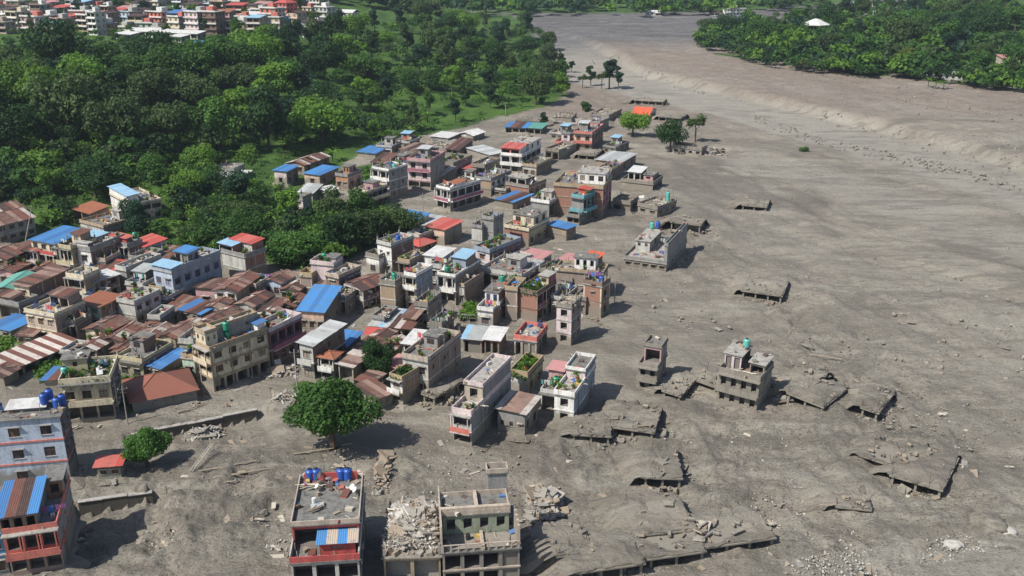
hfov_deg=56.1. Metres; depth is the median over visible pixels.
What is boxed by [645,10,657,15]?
house
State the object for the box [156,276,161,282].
window
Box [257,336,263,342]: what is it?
window
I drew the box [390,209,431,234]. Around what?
house
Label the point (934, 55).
bank wood
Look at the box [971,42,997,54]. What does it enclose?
tree
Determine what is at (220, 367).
window
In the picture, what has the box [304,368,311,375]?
window
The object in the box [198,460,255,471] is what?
fallen beam
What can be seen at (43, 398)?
water tank
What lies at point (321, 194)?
house
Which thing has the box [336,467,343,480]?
water tank
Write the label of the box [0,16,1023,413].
undergrowth
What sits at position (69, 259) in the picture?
house
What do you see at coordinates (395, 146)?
house
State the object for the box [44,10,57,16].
house
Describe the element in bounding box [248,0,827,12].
bank wood
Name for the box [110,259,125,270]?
house
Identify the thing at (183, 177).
tree
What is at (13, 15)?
house
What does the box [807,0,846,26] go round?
tree
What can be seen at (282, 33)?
tree
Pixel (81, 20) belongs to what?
house
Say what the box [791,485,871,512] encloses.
buried building
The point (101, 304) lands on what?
house
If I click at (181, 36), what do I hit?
house
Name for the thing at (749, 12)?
tree
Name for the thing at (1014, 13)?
tree
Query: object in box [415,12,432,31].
tree
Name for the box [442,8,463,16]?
tree
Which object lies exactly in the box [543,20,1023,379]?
mud clods
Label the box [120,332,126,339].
potted plant
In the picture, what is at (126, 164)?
banana plant
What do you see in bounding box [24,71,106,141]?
tree
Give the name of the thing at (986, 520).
boulder
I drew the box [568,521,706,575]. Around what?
buried building
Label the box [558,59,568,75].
tree
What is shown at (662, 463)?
buried building
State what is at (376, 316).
house
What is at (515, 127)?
house
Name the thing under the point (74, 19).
house
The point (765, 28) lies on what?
tree
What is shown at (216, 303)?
house
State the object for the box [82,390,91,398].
window
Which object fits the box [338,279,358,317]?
house
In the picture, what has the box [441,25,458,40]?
tree
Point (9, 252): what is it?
house
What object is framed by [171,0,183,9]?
house
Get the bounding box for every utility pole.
[25,206,34,240]
[117,386,128,424]
[289,349,298,388]
[612,279,618,305]
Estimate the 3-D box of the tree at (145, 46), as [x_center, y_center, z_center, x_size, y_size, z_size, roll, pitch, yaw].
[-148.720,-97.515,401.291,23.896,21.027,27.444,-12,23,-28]
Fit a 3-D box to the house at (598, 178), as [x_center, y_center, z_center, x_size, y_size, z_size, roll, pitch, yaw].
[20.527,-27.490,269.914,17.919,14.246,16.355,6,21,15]
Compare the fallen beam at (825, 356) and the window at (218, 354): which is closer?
the window at (218, 354)
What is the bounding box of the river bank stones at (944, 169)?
[592,53,1023,190]
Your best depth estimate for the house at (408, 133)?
352.19 m
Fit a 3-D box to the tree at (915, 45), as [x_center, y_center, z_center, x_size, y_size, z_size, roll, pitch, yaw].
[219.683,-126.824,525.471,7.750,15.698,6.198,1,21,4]
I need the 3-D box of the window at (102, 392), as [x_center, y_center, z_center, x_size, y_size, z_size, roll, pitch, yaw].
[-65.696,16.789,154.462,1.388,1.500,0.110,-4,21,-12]
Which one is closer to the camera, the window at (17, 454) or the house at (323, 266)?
the window at (17, 454)
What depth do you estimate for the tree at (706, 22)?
691.97 m
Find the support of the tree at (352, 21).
on the ground
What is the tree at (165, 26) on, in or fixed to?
on the ground
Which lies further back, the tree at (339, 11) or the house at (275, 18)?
the tree at (339, 11)
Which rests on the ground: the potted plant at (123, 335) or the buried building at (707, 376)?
the buried building at (707, 376)
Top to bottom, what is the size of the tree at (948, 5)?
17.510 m
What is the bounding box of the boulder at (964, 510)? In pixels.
[949,504,973,516]
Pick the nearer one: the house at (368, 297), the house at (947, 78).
the house at (368, 297)
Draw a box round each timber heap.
[295,482,316,489]
[305,483,326,489]
[307,504,324,511]
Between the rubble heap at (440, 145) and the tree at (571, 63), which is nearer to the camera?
the rubble heap at (440, 145)
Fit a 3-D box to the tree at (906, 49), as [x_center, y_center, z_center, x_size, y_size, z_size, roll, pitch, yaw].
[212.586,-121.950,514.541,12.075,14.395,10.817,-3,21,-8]
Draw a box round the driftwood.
[135,194,1023,575]
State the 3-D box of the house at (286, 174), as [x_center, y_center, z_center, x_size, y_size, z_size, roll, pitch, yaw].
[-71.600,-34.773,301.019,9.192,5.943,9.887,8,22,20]
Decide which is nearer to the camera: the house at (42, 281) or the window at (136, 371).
the window at (136, 371)
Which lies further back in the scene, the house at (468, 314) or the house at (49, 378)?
the house at (468, 314)
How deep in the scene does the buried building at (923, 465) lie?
139.28 m
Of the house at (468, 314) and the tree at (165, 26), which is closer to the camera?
the house at (468, 314)
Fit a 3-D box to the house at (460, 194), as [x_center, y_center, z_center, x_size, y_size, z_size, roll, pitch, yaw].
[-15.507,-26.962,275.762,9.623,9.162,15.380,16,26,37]
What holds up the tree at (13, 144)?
on the ground
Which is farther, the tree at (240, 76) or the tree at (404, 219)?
the tree at (240, 76)
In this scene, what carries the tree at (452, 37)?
on the ground
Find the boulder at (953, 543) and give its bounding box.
[943,539,964,550]
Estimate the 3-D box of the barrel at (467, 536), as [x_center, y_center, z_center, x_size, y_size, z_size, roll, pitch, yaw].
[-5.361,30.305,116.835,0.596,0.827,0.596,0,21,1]
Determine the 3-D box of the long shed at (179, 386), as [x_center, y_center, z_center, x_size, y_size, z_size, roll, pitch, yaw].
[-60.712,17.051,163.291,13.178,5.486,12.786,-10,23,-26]
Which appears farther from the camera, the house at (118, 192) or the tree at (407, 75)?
the tree at (407, 75)
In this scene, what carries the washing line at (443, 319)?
on the house at (441, 323)
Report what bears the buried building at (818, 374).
on the ground
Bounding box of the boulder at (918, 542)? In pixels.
[908,537,931,549]
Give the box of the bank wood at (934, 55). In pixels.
[691,0,1023,89]
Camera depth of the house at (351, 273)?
205.34 m
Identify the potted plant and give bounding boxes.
[66,368,73,377]
[88,361,97,371]
[106,327,112,334]
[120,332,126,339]
[393,336,399,344]
[447,331,451,339]
[524,361,528,369]
[557,382,562,389]
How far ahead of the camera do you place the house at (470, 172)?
295.20 m
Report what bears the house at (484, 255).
on the ground
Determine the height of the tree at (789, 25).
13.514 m
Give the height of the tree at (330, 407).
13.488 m
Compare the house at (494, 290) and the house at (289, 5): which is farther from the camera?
the house at (289, 5)
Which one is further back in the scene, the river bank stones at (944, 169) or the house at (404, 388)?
the river bank stones at (944, 169)
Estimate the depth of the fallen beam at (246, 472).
140.98 m
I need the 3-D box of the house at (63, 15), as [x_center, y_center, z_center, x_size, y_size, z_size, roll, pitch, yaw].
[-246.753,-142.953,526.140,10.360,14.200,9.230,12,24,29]
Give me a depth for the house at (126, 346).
176.39 m
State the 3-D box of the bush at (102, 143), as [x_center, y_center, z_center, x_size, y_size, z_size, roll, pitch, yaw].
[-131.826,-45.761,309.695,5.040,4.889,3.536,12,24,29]
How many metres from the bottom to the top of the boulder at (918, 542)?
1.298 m
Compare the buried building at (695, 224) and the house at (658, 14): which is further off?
the house at (658, 14)
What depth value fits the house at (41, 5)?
582.79 m
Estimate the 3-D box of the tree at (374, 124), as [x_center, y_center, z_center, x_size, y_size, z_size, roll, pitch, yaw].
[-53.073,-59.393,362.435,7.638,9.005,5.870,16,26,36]
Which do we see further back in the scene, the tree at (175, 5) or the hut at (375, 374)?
the tree at (175, 5)
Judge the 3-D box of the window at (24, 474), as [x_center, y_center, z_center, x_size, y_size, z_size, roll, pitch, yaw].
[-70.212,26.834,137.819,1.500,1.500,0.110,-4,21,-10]
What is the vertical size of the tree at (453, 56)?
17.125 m
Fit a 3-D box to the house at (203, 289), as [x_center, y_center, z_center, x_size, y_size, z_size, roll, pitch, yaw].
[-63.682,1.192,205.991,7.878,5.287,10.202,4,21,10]
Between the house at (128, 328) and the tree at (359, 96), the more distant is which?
the tree at (359, 96)
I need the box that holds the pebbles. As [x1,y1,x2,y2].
[146,409,1007,575]
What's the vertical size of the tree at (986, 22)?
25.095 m
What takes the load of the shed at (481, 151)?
on the ground
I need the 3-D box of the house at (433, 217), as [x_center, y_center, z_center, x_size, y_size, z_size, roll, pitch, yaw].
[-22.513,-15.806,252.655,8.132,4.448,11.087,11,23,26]
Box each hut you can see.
[92,453,136,483]
[353,368,386,385]
[355,377,394,409]
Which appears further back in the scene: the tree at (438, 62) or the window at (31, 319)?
the tree at (438, 62)
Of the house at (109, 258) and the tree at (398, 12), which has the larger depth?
the tree at (398, 12)
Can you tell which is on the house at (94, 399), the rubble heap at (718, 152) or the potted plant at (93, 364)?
the potted plant at (93, 364)
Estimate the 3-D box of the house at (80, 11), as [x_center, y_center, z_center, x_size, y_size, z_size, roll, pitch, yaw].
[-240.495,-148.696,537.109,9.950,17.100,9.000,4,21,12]
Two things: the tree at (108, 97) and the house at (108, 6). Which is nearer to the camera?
the tree at (108, 97)
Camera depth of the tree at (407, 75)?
434.88 m
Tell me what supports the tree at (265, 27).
on the ground
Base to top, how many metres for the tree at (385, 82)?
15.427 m
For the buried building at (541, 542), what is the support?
on the ground
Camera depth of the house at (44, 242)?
220.83 m
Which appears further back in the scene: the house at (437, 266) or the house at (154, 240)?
the house at (154, 240)
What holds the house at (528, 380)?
on the ground
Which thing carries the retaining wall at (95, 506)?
on the ground
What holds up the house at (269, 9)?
on the ground
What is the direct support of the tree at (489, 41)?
on the ground
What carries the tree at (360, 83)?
on the ground
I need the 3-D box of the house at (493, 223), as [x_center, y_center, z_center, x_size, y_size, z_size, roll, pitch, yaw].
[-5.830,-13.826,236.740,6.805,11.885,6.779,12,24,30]
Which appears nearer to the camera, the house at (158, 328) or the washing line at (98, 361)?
the washing line at (98, 361)
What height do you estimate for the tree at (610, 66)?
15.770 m
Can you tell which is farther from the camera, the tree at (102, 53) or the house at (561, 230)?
the tree at (102, 53)
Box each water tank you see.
[39,392,48,404]
[44,387,53,399]
[52,396,61,408]
[57,393,66,404]
[60,366,67,376]
[132,231,137,238]
[222,321,229,330]
[224,330,230,339]
[305,468,312,481]
[313,467,319,480]
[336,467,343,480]
[344,467,351,480]
[391,272,396,279]
[444,266,449,272]
[499,275,504,282]
[743,338,749,347]
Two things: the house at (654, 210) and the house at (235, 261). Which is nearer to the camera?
the house at (235, 261)
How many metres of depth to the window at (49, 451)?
137.30 m
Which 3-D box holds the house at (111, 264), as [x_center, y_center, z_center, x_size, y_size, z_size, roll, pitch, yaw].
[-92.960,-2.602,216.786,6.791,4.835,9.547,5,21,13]
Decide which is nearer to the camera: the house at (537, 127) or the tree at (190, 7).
the house at (537, 127)
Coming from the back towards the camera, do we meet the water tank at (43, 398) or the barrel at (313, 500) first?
the water tank at (43, 398)
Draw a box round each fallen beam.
[177,402,205,413]
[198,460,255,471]
[215,466,270,477]
[293,448,332,454]
[809,354,842,359]
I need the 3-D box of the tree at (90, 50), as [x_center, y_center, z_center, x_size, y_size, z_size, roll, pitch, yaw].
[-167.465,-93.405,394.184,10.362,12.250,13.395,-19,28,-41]
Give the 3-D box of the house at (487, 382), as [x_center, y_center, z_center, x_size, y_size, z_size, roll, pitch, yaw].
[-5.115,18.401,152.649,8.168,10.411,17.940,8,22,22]
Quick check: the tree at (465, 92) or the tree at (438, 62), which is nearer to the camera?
the tree at (465, 92)
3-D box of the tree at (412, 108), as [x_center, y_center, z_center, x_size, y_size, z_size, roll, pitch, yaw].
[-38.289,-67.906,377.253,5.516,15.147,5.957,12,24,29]
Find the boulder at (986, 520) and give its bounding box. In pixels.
[967,510,1007,533]
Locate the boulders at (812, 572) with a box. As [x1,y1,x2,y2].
[138,304,1023,575]
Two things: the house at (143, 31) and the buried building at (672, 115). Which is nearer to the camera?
the buried building at (672, 115)
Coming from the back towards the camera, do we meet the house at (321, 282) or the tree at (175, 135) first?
the tree at (175, 135)
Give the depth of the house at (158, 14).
559.16 m
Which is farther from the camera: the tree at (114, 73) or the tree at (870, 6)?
the tree at (870, 6)
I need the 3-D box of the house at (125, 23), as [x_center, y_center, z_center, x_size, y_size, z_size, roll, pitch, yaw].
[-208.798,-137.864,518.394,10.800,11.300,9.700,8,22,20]
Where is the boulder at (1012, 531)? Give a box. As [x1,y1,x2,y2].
[1003,526,1017,535]
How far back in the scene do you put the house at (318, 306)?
192.14 m
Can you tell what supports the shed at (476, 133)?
on the ground
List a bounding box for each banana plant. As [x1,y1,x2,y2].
[117,160,136,166]
[324,149,340,161]
[417,111,434,123]
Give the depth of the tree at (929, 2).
729.40 m
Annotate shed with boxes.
[0,332,75,379]
[122,367,199,416]
[459,128,485,140]
[465,144,500,158]
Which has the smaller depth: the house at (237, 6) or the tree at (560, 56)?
the tree at (560, 56)
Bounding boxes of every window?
[0,561,5,569]
[8,428,19,436]
[12,450,24,458]
[17,471,28,478]
[28,316,33,322]
[38,318,43,324]
[40,425,51,434]
[44,446,55,455]
[48,320,53,326]
[65,392,74,399]
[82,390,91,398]
[99,389,108,396]
[121,366,128,373]
[134,369,140,375]
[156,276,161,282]
[175,277,180,284]
[185,273,190,280]
[195,269,199,276]
[214,262,218,268]
[214,351,221,358]
[215,364,223,372]
[229,345,235,353]
[230,359,237,366]
[243,341,250,347]
[244,354,251,361]
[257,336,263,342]
[258,349,265,356]
[303,350,309,357]
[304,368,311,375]
[419,367,424,374]
[482,317,488,323]
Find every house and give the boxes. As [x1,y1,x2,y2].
[0,1,5,8]
[0,6,16,14]
[0,16,16,33]
[0,200,26,211]
[0,207,36,245]
[0,243,27,267]
[0,259,32,282]
[0,270,34,290]
[0,289,38,318]
[0,313,26,342]
[0,361,23,389]
[0,462,90,575]
[0,491,15,575]
[3,7,30,28]
[5,0,26,6]
[10,265,69,297]
[12,325,40,346]
[16,242,30,265]
[17,240,42,268]
[19,2,37,9]
[19,11,48,31]
[23,286,85,336]
[27,225,78,262]
[28,259,63,271]
[29,0,50,13]
[38,288,53,300]
[39,366,61,394]
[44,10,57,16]
[46,0,59,5]
[49,13,73,24]
[50,4,59,13]
[50,227,97,270]
[54,4,70,13]
[57,14,76,24]
[57,346,128,428]
[58,339,87,355]
[62,306,91,339]
[63,262,101,298]
[68,6,88,21]
[70,0,93,9]
[71,201,109,220]
[74,232,125,265]
[75,10,91,32]
[75,332,112,356]
[79,207,138,232]
[81,314,131,339]
[82,286,111,297]
[82,290,122,322]
[85,7,106,34]
[89,1,102,10]
[90,229,107,236]
[91,268,120,293]
[93,260,119,269]
[95,248,121,263]
[100,2,116,10]
[103,0,124,6]
[103,18,117,34]
[104,320,145,354]
[105,10,119,25]
[107,183,162,221]
[108,333,135,353]
[109,232,142,259]
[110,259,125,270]
[110,341,129,354]
[114,252,161,292]
[115,31,140,38]
[116,286,161,323]
[116,331,173,376]
[117,7,127,20]
[117,7,141,21]
[118,21,137,29]
[119,27,160,37]
[124,263,154,289]
[127,13,148,23]
[128,243,164,258]
[129,0,152,10]
[134,18,159,27]
[134,320,161,333]
[138,7,152,13]
[140,233,167,248]
[144,347,185,373]
[145,7,168,22]
[145,23,160,27]
[147,304,175,323]
[147,321,174,338]
[148,0,166,9]
[148,282,165,292]
[149,244,222,295]
[157,320,196,347]
[158,29,205,39]
[160,282,185,304]
[161,244,180,258]
[166,9,182,19]
[166,11,185,29]
[167,294,199,302]
[167,301,186,323]
[170,33,190,42]
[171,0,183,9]
[176,298,212,320]
[177,321,205,348]
[180,343,200,380]
[181,1,206,9]
[183,6,205,32]
[187,317,200,323]
[193,277,228,300]
[196,305,243,324]
[197,6,225,34]
[201,0,209,5]
[203,296,235,312]
[209,0,230,8]
[211,270,261,305]
[215,160,244,180]
[216,233,268,277]
[217,9,235,19]
[225,2,248,14]
[225,20,239,33]
[226,17,247,33]
[227,0,246,1]
[234,11,249,17]
[234,290,275,311]
[239,11,259,14]
[245,3,262,10]
[245,14,265,32]
[250,5,265,10]
[250,274,270,292]
[255,1,272,6]
[257,297,285,311]
[257,305,283,316]
[259,3,284,17]
[263,12,284,33]
[263,269,297,297]
[264,309,306,365]
[272,164,303,188]
[274,0,296,15]
[277,278,305,297]
[281,292,306,311]
[284,16,290,25]
[285,10,307,21]
[286,152,329,175]
[293,188,311,214]
[295,284,348,333]
[296,319,347,382]
[297,0,306,7]
[297,183,322,200]
[298,267,317,293]
[300,19,322,37]
[301,3,314,10]
[302,165,339,186]
[307,280,325,291]
[308,0,326,5]
[309,252,343,280]
[314,2,336,20]
[316,348,343,382]
[319,185,342,199]
[325,262,360,288]
[334,163,361,189]
[334,349,367,383]
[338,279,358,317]
[340,9,359,16]
[340,329,363,353]
[344,273,383,313]
[350,335,382,349]
[353,178,390,207]
[356,145,383,159]
[361,338,389,350]
[362,248,384,275]
[363,308,406,334]
[366,305,398,335]
[369,326,398,339]
[370,152,398,166]
[370,155,409,201]
[376,134,400,152]
[376,228,413,272]
[379,267,405,307]
[380,494,441,575]
[383,353,402,378]
[386,363,421,410]
[388,313,422,335]
[388,333,405,356]
[389,153,409,177]
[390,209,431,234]
[395,250,423,272]
[396,130,419,147]
[396,150,415,157]
[399,142,434,151]
[400,302,424,329]
[400,328,426,349]
[401,263,432,308]
[401,323,462,398]
[406,145,445,190]
[407,226,433,239]
[413,287,441,329]
[418,214,446,227]
[422,245,455,263]
[424,217,463,246]
[427,306,454,329]
[429,131,459,141]
[430,253,452,289]
[432,176,482,212]
[435,248,480,307]
[440,165,455,182]
[441,353,511,456]
[444,137,473,155]
[445,151,472,178]
[453,270,484,305]
[454,298,483,327]
[459,163,477,175]
[461,168,477,177]
[461,324,488,357]
[470,155,500,173]
[470,217,485,248]
[474,165,511,197]
[474,233,520,264]
[476,279,507,325]
[480,250,544,288]
[481,209,503,239]
[482,325,508,356]
[491,182,509,197]
[494,390,541,442]
[495,190,532,209]
[497,271,519,281]
[500,132,542,173]
[502,121,532,134]
[503,206,549,246]
[504,276,526,320]
[505,171,546,196]
[509,250,532,257]
[510,269,556,322]
[511,352,543,393]
[513,321,547,356]
[521,247,552,263]
[522,154,552,177]
[528,122,547,134]
[530,187,558,220]
[538,254,566,272]
[538,360,567,416]
[544,141,576,160]
[546,220,577,240]
[549,123,575,140]
[549,277,577,316]
[550,351,601,420]
[552,110,576,122]
[553,164,611,217]
[553,287,583,345]
[554,132,574,143]
[554,248,608,291]
[556,252,574,259]
[559,277,572,282]
[565,209,588,225]
[569,185,596,222]
[573,120,603,149]
[576,287,587,316]
[582,272,610,318]
[587,105,622,123]
[587,250,604,262]
[590,114,609,129]
[594,151,637,169]
[599,160,623,179]
[601,134,632,154]
[609,191,639,214]
[620,165,663,190]
[622,222,687,272]
[632,106,655,118]
[635,193,676,218]
[636,334,668,387]
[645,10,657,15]
[654,11,664,16]
[671,142,707,155]
[709,11,719,15]
[715,336,773,410]
[723,6,746,15]
[939,71,962,80]
[996,54,1019,63]
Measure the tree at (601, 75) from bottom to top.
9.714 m
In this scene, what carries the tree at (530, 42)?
on the ground
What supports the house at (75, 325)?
on the ground
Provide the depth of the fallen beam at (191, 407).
159.86 m
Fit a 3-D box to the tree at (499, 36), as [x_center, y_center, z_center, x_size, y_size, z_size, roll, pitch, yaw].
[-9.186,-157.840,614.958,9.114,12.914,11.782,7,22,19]
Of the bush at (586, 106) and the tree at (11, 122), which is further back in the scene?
the bush at (586, 106)
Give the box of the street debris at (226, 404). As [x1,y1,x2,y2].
[197,196,618,406]
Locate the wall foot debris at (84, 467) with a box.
[8,117,733,575]
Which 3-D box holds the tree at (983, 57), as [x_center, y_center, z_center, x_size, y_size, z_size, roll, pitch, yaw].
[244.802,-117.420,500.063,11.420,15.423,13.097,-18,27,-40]
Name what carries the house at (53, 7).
on the ground
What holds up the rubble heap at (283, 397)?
on the ground
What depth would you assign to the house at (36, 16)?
501.07 m
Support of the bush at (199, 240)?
on the ground
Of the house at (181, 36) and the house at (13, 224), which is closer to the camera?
the house at (13, 224)
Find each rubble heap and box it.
[181,424,226,441]
[265,359,299,378]
[267,389,298,403]
[371,449,396,495]
[379,495,440,575]
[425,138,456,151]
[521,482,569,524]
[548,116,581,124]
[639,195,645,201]
[691,520,715,551]
[697,146,727,156]
[770,375,795,403]
[959,459,981,477]
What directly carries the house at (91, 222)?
on the ground
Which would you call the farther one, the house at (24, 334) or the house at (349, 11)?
the house at (349, 11)
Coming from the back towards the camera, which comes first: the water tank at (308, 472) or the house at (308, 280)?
the house at (308, 280)
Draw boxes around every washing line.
[40,503,67,515]
[45,304,57,314]
[89,358,109,368]
[122,293,137,297]
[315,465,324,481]
[405,267,417,272]
[434,317,449,325]
[435,257,446,262]
[486,300,499,305]
[513,220,524,226]
[540,380,554,387]
[587,271,601,276]
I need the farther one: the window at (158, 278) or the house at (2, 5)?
the house at (2, 5)
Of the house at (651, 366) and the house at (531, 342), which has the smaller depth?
the house at (651, 366)
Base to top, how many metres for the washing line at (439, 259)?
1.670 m
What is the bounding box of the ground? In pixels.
[0,0,1023,575]
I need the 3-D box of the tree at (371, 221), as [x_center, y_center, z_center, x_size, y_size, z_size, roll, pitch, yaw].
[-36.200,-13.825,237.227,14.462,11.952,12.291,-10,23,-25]
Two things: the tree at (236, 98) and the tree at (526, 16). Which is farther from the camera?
the tree at (526, 16)
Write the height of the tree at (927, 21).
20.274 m
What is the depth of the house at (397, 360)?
171.41 m
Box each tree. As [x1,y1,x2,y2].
[0,45,15,59]
[0,54,46,71]
[0,58,61,110]
[0,82,17,110]
[0,103,46,139]
[0,136,22,151]
[7,46,23,56]
[16,16,91,59]
[20,46,43,66]
[24,14,34,31]
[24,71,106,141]
[34,167,71,194]
[42,57,66,70]
[51,122,87,145]
[55,68,68,79]
[56,51,107,82]
[66,156,122,198]
[73,0,81,9]
[81,96,142,151]
[87,45,106,59]
[92,41,121,70]
[96,93,115,107]
[103,63,136,97]
[109,52,149,73]
[111,0,121,6]
[117,197,147,233]
[120,427,174,466]
[123,24,131,29]
[124,35,143,54]
[124,66,182,111]
[127,30,186,56]
[136,150,165,184]
[137,0,150,7]
[141,41,187,80]
[149,99,193,143]
[161,23,170,29]
[165,37,223,74]
[166,70,217,107]
[166,131,180,152]
[168,168,207,192]
[173,3,178,9]
[179,142,216,170]
[186,3,196,9]
[196,95,243,149]
[198,121,223,146]
[200,16,206,28]
[203,33,257,70]
[213,2,221,8]
[213,62,260,87]
[219,169,250,199]
[221,86,252,115]
[221,207,269,237]
[226,27,285,66]
[229,17,243,31]
[229,200,263,218]
[243,82,290,148]
[248,61,294,96]
[253,24,276,34]
[262,54,305,77]
[265,26,302,55]
[266,229,331,264]
[268,217,297,256]
[274,97,299,116]
[274,189,299,214]
[280,376,384,450]
[284,19,306,42]
[287,94,356,143]
[296,38,347,80]
[299,79,344,105]
[303,10,324,43]
[311,31,331,58]
[313,186,342,216]
[321,213,362,247]
[322,12,347,40]
[332,32,358,55]
[336,9,344,16]
[336,208,389,250]
[343,13,371,39]
[346,186,377,211]
[350,76,374,91]
[351,55,382,77]
[352,56,365,76]
[353,91,366,110]
[360,335,396,371]
[363,29,378,57]
[363,119,380,140]
[368,8,379,33]
[376,31,397,49]
[377,74,392,105]
[379,60,391,74]
[382,203,425,233]
[393,4,406,30]
[399,23,414,53]
[399,68,419,88]
[402,57,414,65]
[406,96,419,130]
[409,43,433,72]
[410,0,434,15]
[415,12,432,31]
[419,21,439,48]
[422,67,440,89]
[423,90,433,111]
[433,12,459,29]
[433,29,448,69]
[434,56,443,65]
[439,65,460,91]
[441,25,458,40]
[441,37,457,66]
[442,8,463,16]
[447,97,459,122]
[449,34,456,47]
[455,12,480,28]
[455,24,466,40]
[456,58,467,66]
[459,25,476,41]
[459,35,476,58]
[459,53,479,70]
[459,82,470,105]
[469,35,487,55]
[478,71,489,89]
[481,10,488,24]
[482,85,495,107]
[484,37,497,49]
[484,45,507,71]
[485,66,499,84]
[488,23,504,38]
[488,41,508,52]
[493,32,505,44]
[497,67,518,81]
[498,18,509,29]
[502,44,517,69]
[510,35,541,53]
[516,9,532,23]
[516,24,526,39]
[517,69,536,92]
[519,49,531,70]
[520,71,556,104]
[522,10,532,29]
[534,59,560,74]
[537,46,550,60]
[538,31,557,45]
[540,112,547,122]
[545,41,557,60]
[553,72,569,96]
[556,48,565,62]
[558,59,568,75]
[568,61,575,72]
[577,74,586,87]
[586,65,596,85]
[596,71,607,88]
[603,59,621,88]
[613,71,623,88]
[620,110,651,135]
[653,117,689,151]
[685,114,706,142]
[696,18,713,28]
[712,13,745,26]
[740,8,757,18]
[745,17,777,38]
[769,11,780,20]
[776,23,796,34]
[783,29,804,47]
[790,7,806,25]
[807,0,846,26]
[815,33,840,55]
[838,0,855,11]
[852,33,872,49]
[853,0,871,17]
[854,0,870,17]
[855,17,866,27]
[882,0,896,7]
[882,8,901,17]
[882,17,922,41]
[896,46,914,54]
[906,9,926,22]
[908,0,926,7]
[908,42,921,50]
[916,17,934,34]
[924,9,938,24]
[925,0,945,5]
[934,0,962,11]
[937,12,965,29]
[937,18,962,36]
[941,31,957,49]
[956,2,986,18]
[963,6,1011,41]
[969,48,995,66]
[970,0,990,7]
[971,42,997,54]
[980,1,1002,11]
[989,30,1023,48]
[998,41,1023,62]
[1006,6,1023,30]
[1008,57,1020,88]
[1019,4,1023,26]
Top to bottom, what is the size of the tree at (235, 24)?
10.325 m
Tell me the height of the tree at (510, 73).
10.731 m
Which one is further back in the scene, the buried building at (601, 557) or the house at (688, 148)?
the house at (688, 148)
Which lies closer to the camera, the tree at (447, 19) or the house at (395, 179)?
the house at (395, 179)
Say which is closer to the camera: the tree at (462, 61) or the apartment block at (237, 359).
the apartment block at (237, 359)
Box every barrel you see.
[50,512,55,519]
[311,497,316,503]
[466,533,469,540]
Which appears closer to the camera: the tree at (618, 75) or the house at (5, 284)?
the house at (5, 284)
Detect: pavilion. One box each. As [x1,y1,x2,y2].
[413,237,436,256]
[802,18,829,29]
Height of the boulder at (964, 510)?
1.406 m
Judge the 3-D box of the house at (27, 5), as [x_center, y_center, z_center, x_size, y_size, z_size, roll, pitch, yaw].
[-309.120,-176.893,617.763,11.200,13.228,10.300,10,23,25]
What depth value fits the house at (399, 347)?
179.08 m
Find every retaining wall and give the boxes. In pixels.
[78,490,153,516]
[131,408,258,435]
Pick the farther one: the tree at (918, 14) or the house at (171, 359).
the tree at (918, 14)
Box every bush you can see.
[57,152,67,159]
[57,210,74,224]
[96,138,107,148]
[193,234,206,246]
[580,101,591,111]
[799,146,808,151]
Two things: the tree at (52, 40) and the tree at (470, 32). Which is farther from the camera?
the tree at (470, 32)
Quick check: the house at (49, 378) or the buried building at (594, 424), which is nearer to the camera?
the buried building at (594, 424)
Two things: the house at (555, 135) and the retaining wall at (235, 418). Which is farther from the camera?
the house at (555, 135)
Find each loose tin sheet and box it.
[308,548,315,555]
[311,501,323,507]
[340,488,350,496]
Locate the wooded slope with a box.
[0,0,570,264]
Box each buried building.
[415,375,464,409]
[506,113,545,124]
[520,517,597,573]
[531,535,650,575]
[542,411,619,449]
[567,148,602,160]
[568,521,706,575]
[588,491,697,536]
[598,398,669,442]
[612,443,690,492]
[622,97,669,105]
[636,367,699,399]
[651,112,690,120]
[653,215,710,234]
[667,503,780,561]
[689,362,718,395]
[723,273,792,304]
[726,197,774,210]
[768,375,849,410]
[776,363,836,400]
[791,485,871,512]
[837,383,895,421]
[842,433,905,475]
[869,438,960,499]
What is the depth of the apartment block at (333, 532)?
115.24 m
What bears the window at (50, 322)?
in the house at (69, 300)
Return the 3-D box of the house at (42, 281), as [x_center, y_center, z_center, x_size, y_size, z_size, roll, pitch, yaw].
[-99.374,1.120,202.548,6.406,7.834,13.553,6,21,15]
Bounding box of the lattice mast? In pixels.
[189,443,213,470]
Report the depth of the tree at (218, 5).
614.19 m
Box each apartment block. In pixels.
[0,397,85,490]
[191,306,270,393]
[287,471,369,575]
[438,461,524,575]
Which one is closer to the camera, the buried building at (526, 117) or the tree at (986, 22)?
the buried building at (526, 117)
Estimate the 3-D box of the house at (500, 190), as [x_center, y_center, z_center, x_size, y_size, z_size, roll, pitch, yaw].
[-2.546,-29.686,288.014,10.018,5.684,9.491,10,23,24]
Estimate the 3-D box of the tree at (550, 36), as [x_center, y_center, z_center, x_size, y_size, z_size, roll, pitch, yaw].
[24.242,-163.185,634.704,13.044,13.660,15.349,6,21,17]
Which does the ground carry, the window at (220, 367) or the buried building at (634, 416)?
the buried building at (634, 416)
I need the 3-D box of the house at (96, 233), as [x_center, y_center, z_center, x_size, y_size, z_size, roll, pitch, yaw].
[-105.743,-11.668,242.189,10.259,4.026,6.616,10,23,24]
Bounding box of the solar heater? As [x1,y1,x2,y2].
[96,366,102,375]
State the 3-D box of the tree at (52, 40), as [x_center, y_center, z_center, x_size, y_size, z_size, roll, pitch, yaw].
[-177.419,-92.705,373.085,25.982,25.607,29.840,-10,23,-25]
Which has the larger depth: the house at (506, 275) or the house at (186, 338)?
the house at (506, 275)
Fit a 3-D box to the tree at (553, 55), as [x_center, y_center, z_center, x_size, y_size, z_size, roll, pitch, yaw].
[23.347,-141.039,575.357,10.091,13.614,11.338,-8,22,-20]
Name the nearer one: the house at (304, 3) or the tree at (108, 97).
the tree at (108, 97)
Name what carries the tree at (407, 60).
on the ground

